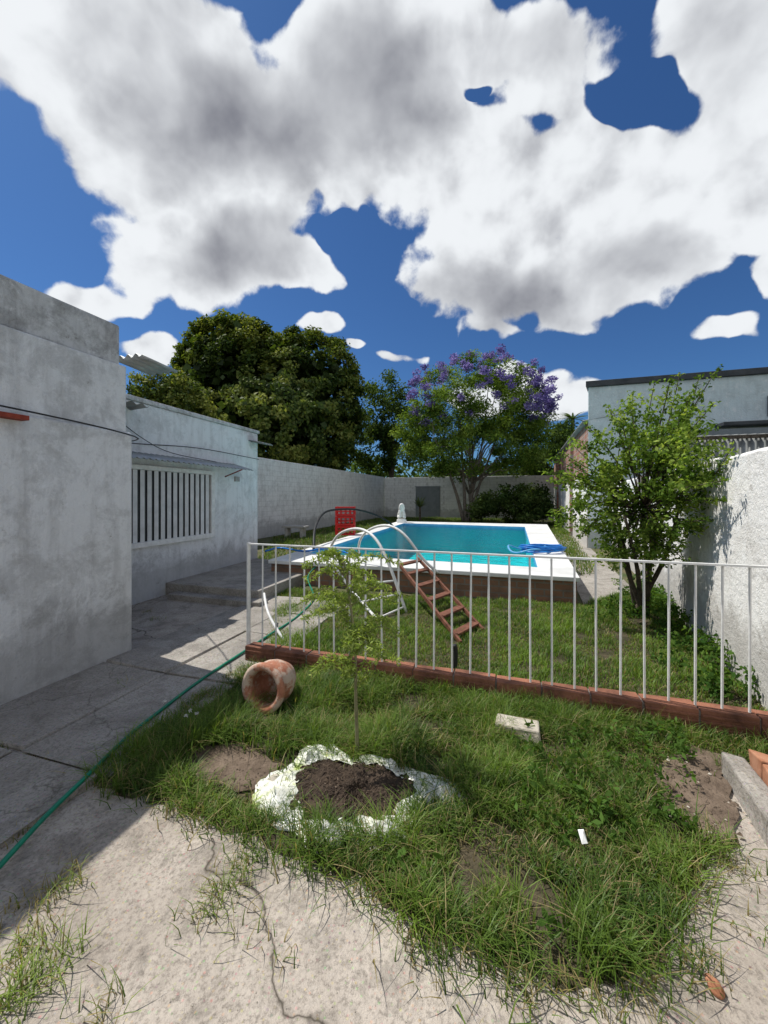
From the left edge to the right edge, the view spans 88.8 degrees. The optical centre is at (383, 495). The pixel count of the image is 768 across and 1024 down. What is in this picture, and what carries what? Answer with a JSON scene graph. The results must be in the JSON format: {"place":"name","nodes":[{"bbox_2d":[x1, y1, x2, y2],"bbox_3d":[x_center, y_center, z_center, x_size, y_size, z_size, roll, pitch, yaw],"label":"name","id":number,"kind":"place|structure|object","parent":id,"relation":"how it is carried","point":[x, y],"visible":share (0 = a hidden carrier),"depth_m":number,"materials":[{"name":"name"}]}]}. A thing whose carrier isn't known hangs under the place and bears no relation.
{"place":"outdoors","nodes":[
{"label":"outdoors","id":0,"kind":"place"},
{"bbox_2d":[0,596,352,848],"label":"slab path","id":1,"kind":"structure","parent":0,"point":[65,720],"depth_m":2.96,"materials":[{"name":"concrete"}]},
{"bbox_2d":[0,629,244,849],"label":"joint weeds","id":2,"kind":"object","parent":1,"relation":"on","point":[22,824],"visible":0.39,"depth_m":1.85,"materials":[{"name":"green plant"}]},
{"bbox_2d":[0,566,316,868],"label":"green garden hose","id":3,"kind":"object","parent":1,"relation":"on","point":[31,831],"visible":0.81,"depth_m":2.17,"materials":[{"name":"green rubber"}]},
{"bbox_2d":[263,593,284,639],"bbox_3d":[-1.310,1.403,4.559,0.087,0.396,0.790,0,0,-33],"label":"loose steel rail","id":4,"kind":"object","parent":1,"relation":"on","point":[269,615],"visible":0.86,"depth_m":4.52,"materials":[{"name":"white metal"}]},
{"bbox_2d":[0,595,767,1023],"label":"concrete patio","id":5,"kind":"structure","parent":0,"point":[142,869],"depth_m":1.40,"materials":[{"name":"beige concrete"}]},
{"bbox_2d":[0,607,767,1023],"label":"weeds","id":6,"kind":"object","parent":5,"relation":"on","point":[20,979],"visible":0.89,"depth_m":1.40,"materials":[{"name":"green plant"}]},
{"bbox_2d":[27,756,754,1022],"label":"pale gravel","id":7,"kind":"structure","parent":5,"relation":"on","point":[667,759],"depth_m":1.44,"materials":[{"name":"beige gravel"}]},
{"bbox_2d":[704,973,724,999],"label":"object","id":8,"kind":"object","parent":5,"relation":"on","point":[715,992],"visible":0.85,"depth_m":1.26,"materials":[{"name":"stone"}]},
{"bbox_2d":[721,749,767,846],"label":"broken kerb","id":9,"kind":"structure","parent":5,"relation":"on","point":[748,782],"depth_m":2.04,"materials":[{"name":"concrete"}]},
{"bbox_2d":[0,0,767,477],"label":"sky","id":10,"kind":"structure","parent":0,"point":[579,188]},
{"bbox_2d":[258,516,543,559],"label":"rough grass","id":11,"kind":"structure","parent":0,"point":[329,534],"depth_m":17.42,"materials":[{"name":"green plant"}]},
{"bbox_2d":[335,506,355,534],"bbox_3d":[-1.175,0.752,12.000,0.590,0.855,0.410,0,0,0],"label":"red crate stack","id":12,"kind":"object","parent":11,"relation":"on","point":[345,525],"visible":0.94,"depth_m":11.80,"materials":[{"name":"plastic"}]},
{"bbox_2d":[397,503,406,522],"bbox_3d":[0.787,0.750,17.499,0.420,0.861,0.465,0,0,0],"label":"lion statue","id":13,"kind":"object","parent":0,"point":[401,513],"visible":1,"depth_m":17.33,"materials":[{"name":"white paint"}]},
{"bbox_2d":[64,657,767,1019],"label":"long grass","id":14,"kind":"structure","parent":0,"point":[388,731],"depth_m":1.96,"materials":[{"name":"green plant"}]},
{"bbox_2d":[162,699,198,717],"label":"dandelion flowers","id":15,"kind":"object","parent":14,"relation":"on","point":[190,709],"visible":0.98,"depth_m":2.62,"materials":[{"name":"white plant"}]},
{"bbox_2d":[186,742,280,791],"bbox_3d":[-0.893,1.578,2.300,0.614,0.001,0.422,0,0,0],"label":"bare soil patch","id":16,"kind":"object","parent":14,"relation":"on","point":[255,763],"visible":0.61,"depth_m":2.29,"materials":[{"name":"brown soil"}]},
{"bbox_2d":[267,774,277,780],"bbox_3d":[-0.602,1.569,2.167,0.078,0.047,0.078,0,0,-38],"label":"pale stone","id":17,"kind":"object","parent":16,"relation":"on","point":[272,778],"visible":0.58,"depth_m":2.16,"materials":[{"name":"beige stone"}]},
{"bbox_2d":[242,659,295,714],"bbox_3d":[-0.845,1.411,2.996,0.364,0.363,0.324,0,0,20],"label":"terracotta pot","id":18,"kind":"object","parent":14,"relation":"on","point":[267,675],"visible":0.96,"depth_m":2.91,"materials":[{"name":"orange ceramic"}]},
{"bbox_2d":[299,546,405,754],"bbox_3d":[-0.195,0.952,2.392,0.659,1.297,0.598,0,0,0],"label":"sapling","id":19,"kind":"object","parent":14,"relation":"on","point":[356,638],"visible":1,"depth_m":2.34,"materials":[{"name":"green plant"}]},
{"bbox_2d":[251,744,467,853],"bbox_3d":[-0.149,1.548,2.053,1.055,0.089,0.715,0,0,29],"label":"soil sack","id":20,"kind":"object","parent":14,"relation":"on","point":[354,778],"visible":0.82,"depth_m":2.08,"materials":[{"name":"white plastic"}]},
{"bbox_2d":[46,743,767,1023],"bbox_3d":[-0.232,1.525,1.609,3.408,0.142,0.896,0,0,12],"label":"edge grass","id":21,"kind":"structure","parent":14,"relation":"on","point":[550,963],"depth_m":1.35,"materials":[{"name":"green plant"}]},
{"bbox_2d":[176,687,700,937],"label":"broadleaf weeds","id":22,"kind":"object","parent":14,"relation":"on","point":[683,750],"visible":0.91,"depth_m":2.04,"materials":[{"name":"green plant"}]},
{"bbox_2d":[183,744,742,842],"bbox_3d":[0.458,1.559,2.136,3.435,0.048,0.726,0,0,0],"label":"rubble","id":23,"kind":"object","parent":14,"relation":"on","point":[698,772],"visible":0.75,"depth_m":2.11,"materials":[{"name":"stone"}]},
{"bbox_2d":[495,713,540,743],"bbox_3d":[0.883,1.540,2.594,0.283,0.100,0.154,0,0,16],"label":"broken concrete block","id":24,"kind":"object","parent":14,"relation":"on","point":[519,723],"depth_m":2.57,"materials":[{"name":"concrete"}]},
{"bbox_2d":[578,829,587,843],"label":"paper litter","id":25,"kind":"object","parent":14,"relation":"on","point":[582,835],"visible":1,"depth_m":1.68,"materials":[{"name":"white paper"}]},
{"bbox_2d":[258,518,766,791],"bbox_3d":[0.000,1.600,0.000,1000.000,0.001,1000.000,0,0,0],"label":"ground","id":26,"kind":"structure","parent":0,"point":[268,539],"depth_m":11.10,"materials":[{"name":"grey concrete"}]},
{"bbox_2d":[0,411,131,704],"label":"front block lower wall","id":27,"kind":"structure","parent":26,"relation":"on","point":[65,549],"depth_m":3.33,"materials":[{"name":"white paint"}]},
{"bbox_2d":[0,411,28,420],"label":"rusty bracket","id":28,"kind":"object","parent":27,"relation":"attached to","point":[12,416],"visible":1,"depth_m":2.94,"materials":[{"name":"metal"}]},
{"bbox_2d":[0,324,125,431],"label":"front block upper wall","id":29,"kind":"structure","parent":27,"relation":"on","point":[41,375],"depth_m":3.34,"materials":[{"name":"white paint"}]},
{"bbox_2d":[0,274,118,363],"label":"front block parapet","id":30,"kind":"structure","parent":29,"relation":"on","point":[29,310],"depth_m":3.35,"materials":[{"name":"grey paint"}]},
{"bbox_2d":[126,400,147,409],"bbox_3d":[-3.784,-1.278,4.997,0.400,0.070,1.503,0,0,15],"label":"roof sheet","id":31,"kind":"object","parent":29,"relation":"attached to","point":[131,405],"visible":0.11,"depth_m":5.59,"materials":[{"name":"grey metal"}]},
{"bbox_2d":[126,369,212,412],"bbox_3d":[-12.328,-3.000,22.179,4.384,9.246,3.912,0,0,-34],"label":"evergreen tree","id":32,"kind":"object","parent":26,"relation":"on","point":[170,391],"visible":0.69,"depth_m":21.32,"materials":[{"name":"green plant"}]},
{"bbox_2d":[126,399,257,604],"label":"block wall","id":33,"kind":"structure","parent":26,"relation":"on","point":[155,569],"depth_m":7.09,"materials":[{"name":"white paint"}]},
{"bbox_2d":[0,405,258,461],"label":"electric cable","id":34,"kind":"object","parent":33,"relation":"attached to","point":[115,431],"visible":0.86,"depth_m":3.70,"materials":[{"name":"black rubber"}]},
{"bbox_2d":[119,353,177,375],"bbox_3d":[-2.556,-1.402,4.201,0.424,0.070,0.450,0,0,17],"label":"roof sheet","id":35,"kind":"object","parent":33,"relation":"on","point":[145,364],"visible":0.88,"depth_m":4.17,"materials":[{"name":"grey metal"}]},
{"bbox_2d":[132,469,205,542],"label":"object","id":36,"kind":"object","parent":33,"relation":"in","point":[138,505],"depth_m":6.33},
{"bbox_2d":[132,464,214,548],"bbox_3d":[-3.553,0.152,6.117,0.752,1.235,2.562,0,0,0],"label":"window frame","id":37,"kind":"object","parent":33,"relation":"attached to","point":[211,533],"visible":0.5,"depth_m":6.72,"materials":[{"name":"white metal"}]},
{"bbox_2d":[133,469,208,542],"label":"window slats","id":38,"kind":"structure","parent":37,"relation":"in","point":[149,505],"depth_m":6.35,"materials":[{"name":"white metal"}]},
{"bbox_2d":[132,451,253,470],"bbox_3d":[-3.322,-0.583,6.281,0.422,0.150,3.603,0,0,15],"label":"window awning","id":39,"kind":"object","parent":33,"relation":"attached to","point":[147,456],"depth_m":6.36,"materials":[{"name":"grey metal"}]},
{"bbox_2d":[126,394,259,433],"bbox_3d":[-6.916,-1.435,7.148,7.030,0.070,5.468,0,0,15],"label":"block coping","id":40,"kind":"object","parent":33,"relation":"on","point":[162,406],"visible":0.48,"depth_m":6.72,"materials":[{"name":"grey paint"}]},
{"bbox_2d":[248,440,272,445],"bbox_3d":[-2.731,-1.178,8.701,0.301,0.082,0.503,0,0,15],"label":"roof sheet end","id":41,"kind":"object","parent":33,"relation":"attached to","point":[259,442],"visible":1,"depth_m":8.55,"materials":[{"name":"grey metal"}]},
{"bbox_2d":[166,558,303,606],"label":"concrete platform","id":42,"kind":"structure","parent":26,"relation":"on","point":[227,585],"depth_m":6.27,"materials":[{"name":"grey concrete"}]},
{"bbox_2d":[168,308,370,470],"bbox_3d":[-7.808,-5.713,27.836,12.719,14.730,12.362,0,0,-39],"label":"evergreen tree","id":43,"kind":"object","parent":26,"relation":"on","point":[276,390],"visible":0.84,"depth_m":25.04,"materials":[{"name":"green plant"}]},
{"bbox_2d":[281,525,308,537],"bbox_3d":[-3.415,1.370,15.077,1.000,0.460,0.350,0,0,17],"label":"garden bench","id":44,"kind":"object","parent":26,"relation":"on","point":[287,530],"visible":0.83,"depth_m":15.03,"materials":[{"name":"concrete"}]},
{"bbox_2d":[258,457,383,538],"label":"painted block wall","id":45,"kind":"structure","parent":26,"relation":"on","point":[289,493],"depth_m":18.42,"materials":[{"name":"white paint"}]},
{"bbox_2d":[353,369,435,477],"bbox_3d":[0.865,-4.552,32.930,7.599,12.334,5.950,0,0,0],"label":"broadleaf tree","id":46,"kind":"object","parent":26,"relation":"on","point":[387,443],"visible":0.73,"depth_m":31.87,"materials":[{"name":"green plant"}]},
{"bbox_2d":[414,496,427,519],"bbox_3d":[2.300,0.742,24.947,1.701,1.717,1.415,0,0,0],"label":"yucca plant","id":47,"kind":"object","parent":26,"relation":"on","point":[419,503],"visible":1,"depth_m":24.95,"materials":[{"name":"green plant"}]},
{"bbox_2d":[268,521,579,603],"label":"swimming pool","id":48,"kind":"structure","parent":26,"relation":"in","point":[495,538],"depth_m":7.40,"materials":[{"name":"white paint"}]},
{"bbox_2d":[265,547,347,553],"bbox_3d":[-1.493,1.160,8.388,1.965,0.040,0.732,0,0,14],"label":"blue hose","id":49,"kind":"object","parent":48,"relation":"on","point":[299,550],"visible":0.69,"depth_m":8.39,"materials":[{"name":"plastic"}]},
{"bbox_2d":[312,508,393,548],"bbox_3d":[-1.056,0.788,10.784,1.112,0.865,4.387,0,0,26],"label":"black hose","id":50,"kind":"object","parent":48,"relation":"on","point":[319,518],"visible":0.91,"depth_m":11.31,"materials":[{"name":"rubber"}]},
{"bbox_2d":[507,544,566,553],"bbox_3d":[3.226,1.103,8.341,1.156,0.190,0.878,0,0,0],"label":"coiled pool hose","id":51,"kind":"object","parent":48,"relation":"on","point":[537,548],"visible":1,"depth_m":8.02,"materials":[{"name":"blue plastic"}]},
{"bbox_2d":[345,456,518,477],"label":"distant trees","id":52,"kind":"object","parent":26,"relation":"on","point":[355,470],"depth_m":42.27,"materials":[{"name":"green plant"}]},
{"bbox_2d":[384,475,553,519],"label":"wall","id":53,"kind":"structure","parent":26,"relation":"on","point":[398,491],"depth_m":28.61,"materials":[{"name":"grey concrete"}]},
{"bbox_2d":[415,486,440,517],"bbox_3d":[3.230,0.435,28.937,1.900,2.330,0.090,0,0,17],"label":"metal door","id":54,"kind":"structure","parent":53,"relation":"attached to","point":[431,494],"depth_m":28.88,"materials":[{"name":"grey metal"}]},
{"bbox_2d":[388,343,562,521],"bbox_3d":[5.601,-3.587,23.814,9.195,10.559,8.906,0,0,38],"label":"jacaranda tree","id":55,"kind":"object","parent":26,"relation":"on","point":[498,427],"visible":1,"depth_m":22.35,"materials":[{"name":"purple plant"}]},
{"bbox_2d":[245,542,767,744],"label":"white metal fence","id":56,"kind":"object","parent":26,"relation":"on","point":[742,719],"visible":0.7,"depth_m":2.96,"materials":[{"name":"metal"}]},
{"bbox_2d":[253,654,767,754],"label":"kerb grass","id":57,"kind":"structure","parent":26,"relation":"on","point":[687,729],"depth_m":2.64,"materials":[{"name":"green plant"}]},
{"bbox_2d":[465,482,559,523],"bbox_3d":[6.877,0.484,22.029,4.670,2.620,5.017,0,0,0],"label":"shrub hedge","id":58,"kind":"object","parent":26,"relation":"on","point":[521,506],"visible":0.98,"depth_m":20.76,"materials":[{"name":"green plant"}]},
{"bbox_2d":[502,418,578,495],"bbox_3d":[12.506,-2.317,29.549,9.336,7.862,4.281,0,0,-44],"label":"broadleaf tree","id":59,"kind":"object","parent":26,"relation":"on","point":[559,433],"visible":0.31,"depth_m":28.99,"materials":[{"name":"green plant"}]},
{"bbox_2d":[556,441,573,535],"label":"pillars","id":60,"kind":"structure","parent":26,"relation":"on","point":[570,490],"depth_m":15.92,"materials":[{"name":"white concrete"}]},
{"bbox_2d":[546,520,594,575],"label":"wallside grass","id":61,"kind":"structure","parent":26,"relation":"on","point":[573,551],"depth_m":11.60,"materials":[{"name":"green plant"}]},
{"bbox_2d":[554,478,587,547],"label":"white lower wall","id":62,"kind":"structure","parent":26,"relation":"on","point":[564,498],"depth_m":17.15,"materials":[{"name":"paint"}]},
{"bbox_2d":[554,423,587,486],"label":"brick wing","id":63,"kind":"structure","parent":62,"relation":"on","point":[582,435],"depth_m":14.44,"materials":[{"name":"brown brick"}]},
{"bbox_2d":[552,412,625,461],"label":"wing roof","id":64,"kind":"structure","parent":63,"relation":"on","point":[579,428],"depth_m":14.44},
{"bbox_2d":[557,412,587,428],"bbox_3d":[18.267,-3.253,38.066,4.121,9.706,3.399,0,0,-25],"label":"palm tree","id":65,"kind":"object","parent":26,"relation":"on","point":[572,417],"visible":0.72,"depth_m":37.82,"materials":[{"name":"green plant"}]},
{"bbox_2d":[588,374,767,548],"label":"tall block","id":66,"kind":"structure","parent":26,"relation":"on","point":[742,398],"depth_m":11.27,"materials":[{"name":"white paint"}]},
{"bbox_2d":[586,367,767,390],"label":"roof edge","id":67,"kind":"object","parent":66,"relation":"on","point":[690,376],"visible":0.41,"depth_m":11.25,"materials":[{"name":"concrete"}]},
{"bbox_2d":[694,427,767,435],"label":"window band","id":68,"kind":"object","parent":66,"relation":"attached to","point":[741,431],"depth_m":10.44,"materials":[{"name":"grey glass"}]},
{"bbox_2d":[714,420,767,427],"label":"ledge","id":69,"kind":"object","parent":66,"relation":"attached to","point":[752,423],"visible":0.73,"depth_m":10.50,"materials":[{"name":"concrete"}]},
{"bbox_2d":[612,447,767,709],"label":"white boundary wall","id":70,"kind":"structure","parent":26,"relation":"on","point":[737,533],"depth_m":3.46,"materials":[{"name":"paint"}]},
{"bbox_2d":[667,433,767,467],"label":"corrugated fence","id":71,"kind":"object","parent":26,"relation":"on","point":[743,443],"visible":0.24,"depth_m":7.99,"materials":[{"name":"metal"}]},
{"bbox_2d":[264,586,767,710],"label":"lawn grass","id":72,"kind":"structure","parent":0,"point":[536,625],"depth_m":4.24,"materials":[{"name":"green plant"}]},
{"bbox_2d":[325,524,438,615],"bbox_3d":[-0.269,1.064,6.025,1.782,1.221,1.377,0,0,39],"label":"pool ladder","id":73,"kind":"object","parent":72,"relation":"on","point":[365,531],"visible":0.71,"depth_m":5.89,"materials":[{"name":"white metal"}]},
{"bbox_2d":[396,557,483,642],"bbox_3d":[0.683,1.290,5.281,0.484,0.626,2.115,0,0,-20],"label":"wooden ladder","id":74,"kind":"object","parent":72,"relation":"on","point":[442,615],"visible":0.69,"depth_m":5.05,"materials":[{"name":"brown wood"}]},
{"bbox_2d":[453,644,457,669],"bbox_3d":[0.639,1.469,3.531,0.054,0.265,0.044,0,0,0],"label":"black peg","id":75,"kind":"object","parent":72,"relation":"on","point":[455,655],"visible":0.75,"depth_m":3.51,"materials":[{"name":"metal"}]},
{"bbox_2d":[538,364,738,617],"bbox_3d":[3.148,0.102,4.524,1.790,3.032,2.018,0,0,-27],"label":"quince shrub","id":76,"kind":"object","parent":72,"relation":"on","point":[680,481],"visible":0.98,"depth_m":4.49,"materials":[{"name":"green plant"}]},
{"bbox_2d":[584,574,761,701],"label":"wall weeds","id":77,"kind":"object","parent":72,"relation":"on","point":[659,602],"depth_m":3.88,"materials":[{"name":"green plant"}]},
{"bbox_2d":[553,534,629,603],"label":"side path","id":78,"kind":"structure","parent":0,"point":[586,585],"depth_m":7.38,"materials":[{"name":"concrete"}]},
{"bbox_2d":[653,744,739,842],"bbox_3d":[1.751,1.578,2.141,0.682,0.001,0.717,0,0,0],"label":"rubble dirt patch","id":79,"kind":"object","parent":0,"point":[716,795],"visible":0.54,"depth_m":2.11,"materials":[{"name":"brown soil"}]}
]}

